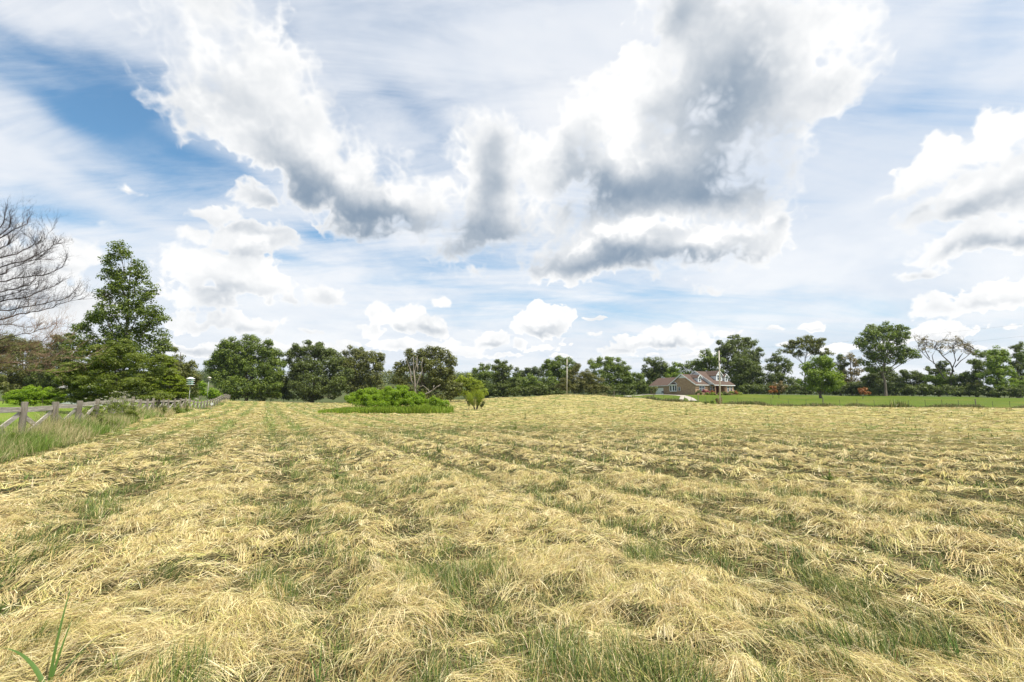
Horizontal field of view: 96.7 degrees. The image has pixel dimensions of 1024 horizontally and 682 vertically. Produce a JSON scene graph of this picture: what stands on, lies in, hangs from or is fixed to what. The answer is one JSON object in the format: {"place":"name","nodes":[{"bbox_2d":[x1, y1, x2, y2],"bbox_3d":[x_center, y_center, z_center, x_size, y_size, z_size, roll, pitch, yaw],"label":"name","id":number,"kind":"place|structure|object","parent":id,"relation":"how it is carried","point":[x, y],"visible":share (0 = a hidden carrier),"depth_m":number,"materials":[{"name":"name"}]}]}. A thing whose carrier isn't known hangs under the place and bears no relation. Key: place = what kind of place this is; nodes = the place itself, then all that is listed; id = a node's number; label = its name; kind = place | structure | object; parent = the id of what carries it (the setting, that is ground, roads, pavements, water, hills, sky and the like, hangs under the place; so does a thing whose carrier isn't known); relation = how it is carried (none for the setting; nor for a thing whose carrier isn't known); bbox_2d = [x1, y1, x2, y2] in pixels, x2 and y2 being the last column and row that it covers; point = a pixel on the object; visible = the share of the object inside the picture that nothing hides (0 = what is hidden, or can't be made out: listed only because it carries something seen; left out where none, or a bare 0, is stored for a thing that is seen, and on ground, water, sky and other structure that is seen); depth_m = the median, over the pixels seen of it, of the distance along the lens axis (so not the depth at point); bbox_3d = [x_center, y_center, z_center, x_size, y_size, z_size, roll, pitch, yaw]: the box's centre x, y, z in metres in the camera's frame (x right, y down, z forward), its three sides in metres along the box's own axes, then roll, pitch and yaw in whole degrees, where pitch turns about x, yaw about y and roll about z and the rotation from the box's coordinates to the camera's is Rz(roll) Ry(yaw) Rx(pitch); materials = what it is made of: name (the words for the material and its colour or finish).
{"place":"outdoors","nodes":[
{"label":"outdoors","id":0,"kind":"place"},
{"bbox_2d":[0,400,218,432],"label":"lawn","id":1,"kind":"structure","parent":0,"point":[7,416],"depth_m":39.42,"materials":[{"name":"green plant"}]},
{"bbox_2d":[0,374,16,403],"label":"tree","id":2,"kind":"object","parent":1,"relation":"on","point":[3,384],"visible":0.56,"depth_m":59.47,"materials":[{"name":"green plant"}]},
{"bbox_2d":[1,385,66,405],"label":"round shrub","id":3,"kind":"object","parent":1,"relation":"on","point":[31,395],"visible":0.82,"depth_m":44.83,"materials":[{"name":"green plant"}]},
{"bbox_2d":[0,197,126,378],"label":"bare tree","id":4,"kind":"object","parent":1,"relation":"on","point":[18,276],"visible":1,"depth_m":22.62,"materials":[{"name":"brown plant"}]},
{"bbox_2d":[43,338,178,411],"bbox_3d":[-35.004,3.056,39.538,10.901,6.790,4.527,0,-7,0],"label":"arching tree","id":5,"kind":"object","parent":1,"relation":"on","point":[75,382],"visible":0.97,"depth_m":39.24,"materials":[{"name":"green plant"}]},
{"bbox_2d":[62,239,175,403],"bbox_3d":[-41.141,-1.830,47.557,11.250,17.920,5.323,0,-7,0],"label":"maple tree","id":6,"kind":"object","parent":1,"relation":"on","point":[100,314],"visible":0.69,"depth_m":47.52,"materials":[{"name":"green plant"}]},
{"bbox_2d":[139,355,192,405],"bbox_3d":[-45.273,5.448,59.301,7.034,7.416,4.419,0,-7,0],"label":"hemlock tree","id":7,"kind":"object","parent":1,"relation":"on","point":[180,392],"visible":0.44,"depth_m":59.16,"materials":[{"name":"green plant"}]},
{"bbox_2d":[161,347,202,406],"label":"leafy tree","id":8,"kind":"object","parent":1,"relation":"on","point":[183,368],"visible":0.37,"depth_m":71.64,"materials":[{"name":"green plant"}]},
{"bbox_2d":[190,381,223,400],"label":"shrub","id":9,"kind":"object","parent":1,"relation":"on","point":[211,393],"visible":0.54,"depth_m":87.22,"materials":[{"name":"green plant"}]},
{"bbox_2d":[317,403,454,413],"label":"tall grass","id":10,"kind":"structure","parent":0,"point":[422,408],"depth_m":49.54,"materials":[{"name":"green plant"}]},
{"bbox_2d":[0,395,1023,681],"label":"field","id":11,"kind":"structure","parent":0,"point":[598,399],"depth_m":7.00,"materials":[{"name":"beige plant"}]},
{"bbox_2d":[4,585,102,681],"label":"grass clump","id":12,"kind":"object","parent":11,"relation":"on","point":[36,670],"visible":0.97,"depth_m":2.35,"materials":[{"name":"green plant"}]},
{"bbox_2d":[85,398,104,419],"bbox_3d":[-20.472,3.494,22.252,0.607,1.445,0.852,-3,-8,24],"label":"flowering weed","id":13,"kind":"object","parent":11,"relation":"on","point":[94,410],"visible":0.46,"depth_m":22.25,"materials":[{"name":"green plant"}]},
{"bbox_2d":[99,399,110,413],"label":"flowering weed","id":14,"kind":"object","parent":11,"relation":"on","point":[108,405],"visible":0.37,"depth_m":23.35,"materials":[{"name":"green plant"}]},
{"bbox_2d":[104,391,122,415],"bbox_3d":[-21.481,3.573,24.472,0.502,1.719,0.761,-3,-8,25],"label":"flowering weed","id":15,"kind":"object","parent":11,"relation":"on","point":[110,406],"visible":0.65,"depth_m":24.41,"materials":[{"name":"green plant"}]},
{"bbox_2d":[0,394,229,436],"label":"plank fence","id":16,"kind":"object","parent":11,"relation":"on","point":[23,410],"visible":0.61,"depth_m":19.80,"materials":[{"name":"grey wood"}]},
{"bbox_2d":[0,395,232,461],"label":"weeds","id":17,"kind":"object","parent":11,"relation":"on","point":[46,434],"visible":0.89,"depth_m":16.37,"materials":[{"name":"green plant"}]},
{"bbox_2d":[114,391,127,414],"bbox_3d":[-21.798,3.651,25.308,0.462,1.724,0.820,-3,-8,25],"label":"flowering weed","id":18,"kind":"object","parent":11,"relation":"on","point":[119,406],"visible":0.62,"depth_m":25.25,"materials":[{"name":"green plant"}]},
{"bbox_2d":[118,393,128,415],"bbox_3d":[-22.271,3.810,26.181,0.516,1.579,0.551,-3,-8,22],"label":"flowering weed","id":19,"kind":"object","parent":11,"relation":"on","point":[125,408],"visible":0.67,"depth_m":26.18,"materials":[{"name":"green plant"}]},
{"bbox_2d":[126,409,138,418],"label":"leafy weed","id":20,"kind":"object","parent":11,"relation":"on","point":[132,412],"visible":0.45,"depth_m":26.13,"materials":[{"name":"green plant"}]},
{"bbox_2d":[186,377,194,403],"bbox_3d":[-39.779,6.546,56.124,0.680,4.174,0.680,0,-7,0],"label":"birdhouse","id":21,"kind":"object","parent":11,"relation":"on","point":[190,382],"visible":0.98,"depth_m":56.13,"materials":[{"name":"white wood"}]},
{"bbox_2d":[202,334,286,401],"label":"walnut tree","id":22,"kind":"object","parent":11,"relation":"on","point":[239,367],"visible":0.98,"depth_m":110.97,"materials":[{"name":"green plant"}]},
{"bbox_2d":[309,642,332,681],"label":"grass clump","id":23,"kind":"object","parent":11,"relation":"on","point":[320,667],"visible":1,"depth_m":2.51,"materials":[{"name":"green plant"}]},
{"bbox_2d":[332,464,346,479],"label":"weed stalk","id":24,"kind":"object","parent":11,"relation":"on","point":[336,476],"visible":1,"depth_m":8.44,"materials":[{"name":"green plant"}]},
{"bbox_2d":[344,385,428,406],"bbox_3d":[-15.062,6.828,54.374,10.341,3.402,5.646,0,-7,0],"label":"willow thicket","id":25,"kind":"object","parent":11,"relation":"on","point":[373,396],"visible":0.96,"depth_m":53.84,"materials":[{"name":"green plant"}]},
{"bbox_2d":[385,345,463,400],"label":"cottonwood tree","id":26,"kind":"object","parent":11,"relation":"on","point":[451,388],"visible":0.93,"depth_m":87.38,"materials":[{"name":"green plant"}]},
{"bbox_2d":[421,395,449,406],"bbox_3d":[-8.991,7.372,53.609,3.501,2.116,1.934,0,-7,0],"label":"willow bush","id":27,"kind":"object","parent":11,"relation":"on","point":[435,401],"visible":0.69,"depth_m":53.20,"materials":[{"name":"green plant"}]},
{"bbox_2d":[454,372,488,401],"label":"tree","id":28,"kind":"object","parent":11,"relation":"on","point":[467,382],"visible":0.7,"depth_m":95.33,"materials":[{"name":"green plant"}]},
{"bbox_2d":[465,388,484,409],"bbox_3d":[-4.874,7.748,61.354,3.004,3.032,2.797,5,-9,-35],"label":"willow shrub","id":29,"kind":"object","parent":11,"relation":"on","point":[477,399],"visible":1,"depth_m":61.17,"materials":[{"name":"green plant"}]},
{"bbox_2d":[488,359,521,396],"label":"tall tree","id":30,"kind":"object","parent":11,"relation":"on","point":[498,387],"visible":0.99,"depth_m":125.13,"materials":[{"name":"green plant"}]},
{"bbox_2d":[0,394,1023,681],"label":"cut hay","id":31,"kind":"object","parent":11,"relation":"on","point":[236,606],"visible":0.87,"depth_m":4.47},
{"bbox_2d":[718,351,720,403],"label":"utility pole","id":32,"kind":"object","parent":11,"relation":"on","point":[719,379],"visible":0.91,"depth_m":82.12,"materials":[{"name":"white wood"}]},
{"bbox_2d":[563,392,1023,407],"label":"weeds","id":33,"kind":"object","parent":11,"relation":"on","point":[813,404],"visible":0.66,"depth_m":76.02,"materials":[{"name":"green plant"}]},
{"bbox_2d":[944,628,960,660],"bbox_3d":[2.660,1.851,2.786,0.106,0.188,0.076,-5,-9,32],"label":"grass clump","id":34,"kind":"object","parent":11,"relation":"on","point":[957,651],"visible":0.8,"depth_m":2.75,"materials":[{"name":"green plant"}]},
{"bbox_2d":[0,383,1023,402],"bbox_3d":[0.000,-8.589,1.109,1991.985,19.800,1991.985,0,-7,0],"label":"ground","id":35,"kind":"structure","parent":0,"point":[340,399],"depth_m":184.81,"materials":[{"name":"green plant"}]},
{"bbox_2d":[0,330,46,391],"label":"broad tree","id":36,"kind":"object","parent":35,"relation":"on","point":[13,380],"visible":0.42,"depth_m":84.55,"materials":[{"name":"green plant"}]},
{"bbox_2d":[22,334,85,388],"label":"broad tree","id":37,"kind":"object","parent":35,"relation":"on","point":[46,381],"visible":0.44,"depth_m":79.52,"materials":[{"name":"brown plant"}]},
{"bbox_2d":[266,379,293,400],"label":"undergrowth bush","id":38,"kind":"object","parent":35,"relation":"on","point":[284,389],"visible":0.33,"depth_m":120.28,"materials":[{"name":"green plant"}]},
{"bbox_2d":[280,340,354,402],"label":"oak tree","id":39,"kind":"object","parent":35,"relation":"on","point":[313,371],"visible":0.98,"depth_m":116.88,"materials":[{"name":"green plant"}]},
{"bbox_2d":[338,345,386,396],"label":"oak tree","id":40,"kind":"object","parent":35,"relation":"on","point":[357,364],"visible":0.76,"depth_m":122.92,"materials":[{"name":"green plant"}]},
{"bbox_2d":[466,362,493,397],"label":"round tree","id":41,"kind":"object","parent":35,"relation":"on","point":[483,375],"visible":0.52,"depth_m":134.31,"materials":[{"name":"green plant"}]},
{"bbox_2d":[1,368,996,395],"bbox_3d":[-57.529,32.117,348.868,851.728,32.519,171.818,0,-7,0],"label":"forest","id":42,"kind":"object","parent":35,"relation":"on","point":[206,380],"visible":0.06,"depth_m":348.81,"materials":[{"name":"green plant"}]},
{"bbox_2d":[510,386,530,396],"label":"hedge bush","id":43,"kind":"object","parent":35,"relation":"on","point":[521,392],"visible":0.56,"depth_m":127.94,"materials":[{"name":"green plant"}]},
{"bbox_2d":[510,372,539,387],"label":"leafy tree","id":44,"kind":"object","parent":35,"relation":"on","point":[526,381],"visible":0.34,"depth_m":133.07,"materials":[{"name":"green plant"}]},
{"bbox_2d":[506,366,547,395],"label":"hazy tree","id":45,"kind":"object","parent":35,"relation":"on","point":[536,371],"visible":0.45,"depth_m":188.78,"materials":[{"name":"green plant"}]},
{"bbox_2d":[524,382,554,395],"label":"hedge bush","id":46,"kind":"object","parent":35,"relation":"on","point":[540,391],"visible":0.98,"depth_m":126.71,"materials":[{"name":"green plant"}]},
{"bbox_2d":[525,371,558,396],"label":"leafy tree","id":47,"kind":"object","parent":35,"relation":"on","point":[546,381],"visible":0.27,"depth_m":131.07,"materials":[{"name":"green plant"}]},
{"bbox_2d":[542,382,567,394],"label":"hedge bush","id":48,"kind":"object","parent":35,"relation":"on","point":[551,387],"visible":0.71,"depth_m":128.44,"materials":[{"name":"green plant"}]},
{"bbox_2d":[541,355,578,393],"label":"tall tree","id":49,"kind":"object","parent":35,"relation":"on","point":[555,367],"visible":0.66,"depth_m":139.17,"materials":[{"name":"green plant"}]},
{"bbox_2d":[925,360,951,396],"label":"tree","id":50,"kind":"object","parent":35,"relation":"on","point":[941,365],"visible":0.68,"depth_m":139.76,"materials":[{"name":"green plant"}]},
{"bbox_2d":[1008,341,1023,397],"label":"cedar tree","id":51,"kind":"object","parent":35,"relation":"on","point":[1018,367],"visible":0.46,"depth_m":130.23,"materials":[{"name":"green plant"}]},
{"bbox_2d":[0,0,1023,389],"label":"sky","id":52,"kind":"structure","parent":0,"point":[523,183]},
{"bbox_2d":[634,394,696,400],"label":"driveway","id":53,"kind":"structure","parent":0,"point":[689,398],"depth_m":113.29,"materials":[{"name":"white concrete"}]},
{"bbox_2d":[616,394,1023,407],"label":"lawn","id":54,"kind":"structure","parent":0,"point":[916,401],"depth_m":98.68,"materials":[{"name":"green plant"}]},
{"bbox_2d":[555,362,594,393],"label":"cedar tree","id":55,"kind":"object","parent":54,"relation":"on","point":[571,383],"visible":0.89,"depth_m":121.45,"materials":[{"name":"green plant"}]},
{"bbox_2d":[573,368,612,393],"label":"cedar tree","id":56,"kind":"object","parent":54,"relation":"on","point":[588,382],"visible":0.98,"depth_m":119.85,"materials":[{"name":"green plant"}]},
{"bbox_2d":[588,382,615,394],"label":"hedge bush","id":57,"kind":"object","parent":54,"relation":"on","point":[611,391],"visible":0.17,"depth_m":125.12,"materials":[{"name":"green plant"}]},
{"bbox_2d":[586,356,637,391],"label":"round tree","id":58,"kind":"object","parent":54,"relation":"on","point":[610,366],"visible":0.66,"depth_m":135.23,"materials":[{"name":"green plant"}]},
{"bbox_2d":[607,383,635,394],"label":"hedge bush","id":59,"kind":"object","parent":54,"relation":"on","point":[619,388],"visible":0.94,"depth_m":126.72,"materials":[{"name":"green plant"}]},
{"bbox_2d":[622,370,650,394],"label":"leafy tree","id":60,"kind":"object","parent":54,"relation":"on","point":[629,379],"visible":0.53,"depth_m":133.41,"materials":[{"name":"green plant"}]},
{"bbox_2d":[625,381,648,394],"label":"hedge bush","id":61,"kind":"object","parent":54,"relation":"on","point":[640,386],"visible":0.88,"depth_m":129.77,"materials":[{"name":"green plant"}]},
{"bbox_2d":[641,357,677,392],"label":"tall tree","id":62,"kind":"object","parent":54,"relation":"on","point":[656,370],"visible":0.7,"depth_m":149.61,"materials":[{"name":"green plant"}]},
{"bbox_2d":[664,361,682,377],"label":"pointed tree","id":63,"kind":"object","parent":54,"relation":"on","point":[672,369],"visible":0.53,"depth_m":145.41,"materials":[{"name":"green plant"}]},
{"bbox_2d":[649,370,734,394],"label":"brick house","id":64,"kind":"structure","parent":54,"relation":"on","point":[693,382],"depth_m":123.96,"materials":[{"name":"brown brick"}]},
{"bbox_2d":[668,382,676,391],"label":"bay window","id":65,"kind":"structure","parent":64,"relation":"in","point":[673,386],"depth_m":125.15,"materials":[{"name":"white glass"}]},
{"bbox_2d":[676,358,708,374],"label":"lacy tree","id":66,"kind":"object","parent":54,"relation":"on","point":[690,365],"visible":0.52,"depth_m":149.80,"materials":[{"name":"green plant"}]},
{"bbox_2d":[695,348,725,372],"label":"lacy tree","id":67,"kind":"object","parent":54,"relation":"on","point":[709,359],"visible":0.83,"depth_m":147.74,"materials":[{"name":"green plant"}]},
{"bbox_2d":[714,334,764,389],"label":"oak tree","id":68,"kind":"object","parent":54,"relation":"on","point":[746,345],"visible":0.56,"depth_m":151.89,"materials":[{"name":"green plant"}]},
{"bbox_2d":[728,355,762,393],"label":"leafy tree","id":69,"kind":"object","parent":54,"relation":"on","point":[746,374],"visible":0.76,"depth_m":137.93,"materials":[{"name":"green plant"}]},
{"bbox_2d":[737,382,760,393],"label":"hedge bush","id":70,"kind":"object","parent":54,"relation":"on","point":[747,388],"visible":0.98,"depth_m":132.93,"materials":[{"name":"green plant"}]},
{"bbox_2d":[753,383,784,394],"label":"hedge bush","id":71,"kind":"object","parent":54,"relation":"on","point":[764,389],"visible":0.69,"depth_m":132.97,"materials":[{"name":"green plant"}]},
{"bbox_2d":[755,351,800,394],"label":"leafy tree","id":72,"kind":"object","parent":54,"relation":"on","point":[778,375],"visible":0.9,"depth_m":135.51,"materials":[{"name":"green plant"}]},
{"bbox_2d":[772,381,787,394],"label":"smoke bush","id":73,"kind":"object","parent":54,"relation":"on","point":[780,388],"visible":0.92,"depth_m":109.20,"materials":[{"name":"beige plant"}]},
{"bbox_2d":[782,383,804,394],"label":"hedge bush","id":74,"kind":"object","parent":54,"relation":"on","point":[789,390],"visible":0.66,"depth_m":132.19,"materials":[{"name":"green plant"}]},
{"bbox_2d":[579,390,1009,406],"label":"wire fence","id":75,"kind":"object","parent":54,"relation":"on","point":[839,400],"visible":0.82,"depth_m":75.29,"materials":[{"name":"metal"}]},
{"bbox_2d":[792,383,816,394],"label":"hedge bush","id":76,"kind":"object","parent":54,"relation":"on","point":[806,391],"visible":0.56,"depth_m":132.56,"materials":[{"name":"green plant"}]},
{"bbox_2d":[777,334,834,394],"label":"mimosa tree","id":77,"kind":"object","parent":54,"relation":"on","point":[815,345],"visible":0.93,"depth_m":142.45,"materials":[{"name":"green plant"}]},
{"bbox_2d":[796,354,845,397],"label":"yard tree","id":78,"kind":"object","parent":54,"relation":"on","point":[814,378],"visible":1,"depth_m":102.61,"materials":[{"name":"green plant"}]},
{"bbox_2d":[821,390,841,394],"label":"hedge bush","id":79,"kind":"object","parent":54,"relation":"on","point":[826,393],"visible":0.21,"depth_m":133.00,"materials":[{"name":"green plant"}]},
{"bbox_2d":[833,354,850,395],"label":"cedar tree","id":80,"kind":"object","parent":54,"relation":"on","point":[840,364],"visible":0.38,"depth_m":137.86,"materials":[{"name":"green plant"}]},
{"bbox_2d":[835,382,859,395],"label":"hedge bush","id":81,"kind":"object","parent":54,"relation":"on","point":[846,389],"visible":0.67,"depth_m":131.23,"materials":[{"name":"green plant"}]},
{"bbox_2d":[841,352,863,395],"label":"sparse tree","id":82,"kind":"object","parent":54,"relation":"on","point":[855,371],"visible":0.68,"depth_m":135.65,"materials":[{"name":"beige plant"}]},
{"bbox_2d":[857,387,871,394],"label":"red bush","id":83,"kind":"object","parent":54,"relation":"on","point":[863,391],"visible":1,"depth_m":97.24,"materials":[{"name":"orange plant"}]},
{"bbox_2d":[855,382,874,395],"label":"hedge bush","id":84,"kind":"object","parent":54,"relation":"on","point":[862,385],"visible":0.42,"depth_m":128.54,"materials":[{"name":"green plant"}]},
{"bbox_2d":[850,366,903,393],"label":"leafy tree","id":85,"kind":"object","parent":54,"relation":"on","point":[875,380],"visible":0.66,"depth_m":128.93,"materials":[{"name":"green plant"}]},
{"bbox_2d":[866,382,895,394],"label":"hedge bush","id":86,"kind":"object","parent":54,"relation":"on","point":[878,390],"visible":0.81,"depth_m":125.40,"materials":[{"name":"green plant"}]},
{"bbox_2d":[852,321,921,395],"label":"tall tree","id":87,"kind":"object","parent":54,"relation":"on","point":[875,334],"visible":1,"depth_m":124.13,"materials":[{"name":"green plant"}]},
{"bbox_2d":[889,382,914,395],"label":"hedge bush","id":88,"kind":"object","parent":54,"relation":"on","point":[900,388],"visible":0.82,"depth_m":125.72,"materials":[{"name":"green plant"}]},
{"bbox_2d":[890,369,929,395],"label":"leafy tree","id":89,"kind":"object","parent":54,"relation":"on","point":[915,376],"visible":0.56,"depth_m":131.09,"materials":[{"name":"green plant"}]},
{"bbox_2d":[905,383,930,396],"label":"hedge bush","id":90,"kind":"object","parent":54,"relation":"on","point":[916,390],"visible":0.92,"depth_m":123.81,"materials":[{"name":"green plant"}]},
{"bbox_2d":[921,384,945,396],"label":"hedge bush","id":91,"kind":"object","parent":54,"relation":"on","point":[935,391],"visible":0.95,"depth_m":123.16,"materials":[{"name":"green plant"}]},
{"bbox_2d":[921,371,950,396],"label":"tree","id":92,"kind":"object","parent":54,"relation":"on","point":[937,380],"visible":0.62,"depth_m":127.11,"materials":[{"name":"green plant"}]},
{"bbox_2d":[912,334,978,395],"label":"bare tree","id":93,"kind":"object","parent":54,"relation":"on","point":[956,338],"visible":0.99,"depth_m":126.20,"materials":[{"name":"grey plant"}]},
{"bbox_2d":[941,384,961,396],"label":"hedge bush","id":94,"kind":"object","parent":54,"relation":"on","point":[950,390],"visible":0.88,"depth_m":120.93,"materials":[{"name":"green plant"}]},
{"bbox_2d":[942,371,978,396],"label":"tree","id":95,"kind":"object","parent":54,"relation":"on","point":[956,379],"visible":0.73,"depth_m":125.54,"materials":[{"name":"green plant"}]},
{"bbox_2d":[953,384,979,396],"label":"hedge bush","id":96,"kind":"object","parent":54,"relation":"on","point":[963,392],"visible":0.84,"depth_m":119.87,"materials":[{"name":"green plant"}]},
{"bbox_2d":[958,349,990,396],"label":"leafy tree","id":97,"kind":"object","parent":54,"relation":"on","point":[976,364],"visible":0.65,"depth_m":123.75,"materials":[{"name":"green plant"}]},
{"bbox_2d":[969,384,994,397],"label":"hedge bush","id":98,"kind":"object","parent":54,"relation":"on","point":[984,389],"visible":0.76,"depth_m":117.18,"materials":[{"name":"green plant"}]},
{"bbox_2d":[975,345,1023,397],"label":"leafy tree","id":99,"kind":"object","parent":54,"relation":"on","point":[995,367],"visible":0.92,"depth_m":117.21,"materials":[{"name":"green plant"}]},
{"bbox_2d":[989,385,1017,397],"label":"hedge bush","id":100,"kind":"object","parent":54,"relation":"on","point":[1000,392],"visible":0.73,"depth_m":114.84,"materials":[{"name":"green plant"}]},
{"bbox_2d":[1007,384,1023,397],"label":"hedge bush","id":101,"kind":"object","parent":54,"relation":"on","point":[1017,391],"visible":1,"depth_m":112.78,"materials":[{"name":"green plant"}]},
{"bbox_2d":[1015,349,1023,383],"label":"leafy tree","id":102,"kind":"object","parent":54,"relation":"on","point":[1021,354],"visible":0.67,"depth_m":119.14,"materials":[{"name":"green plant"}]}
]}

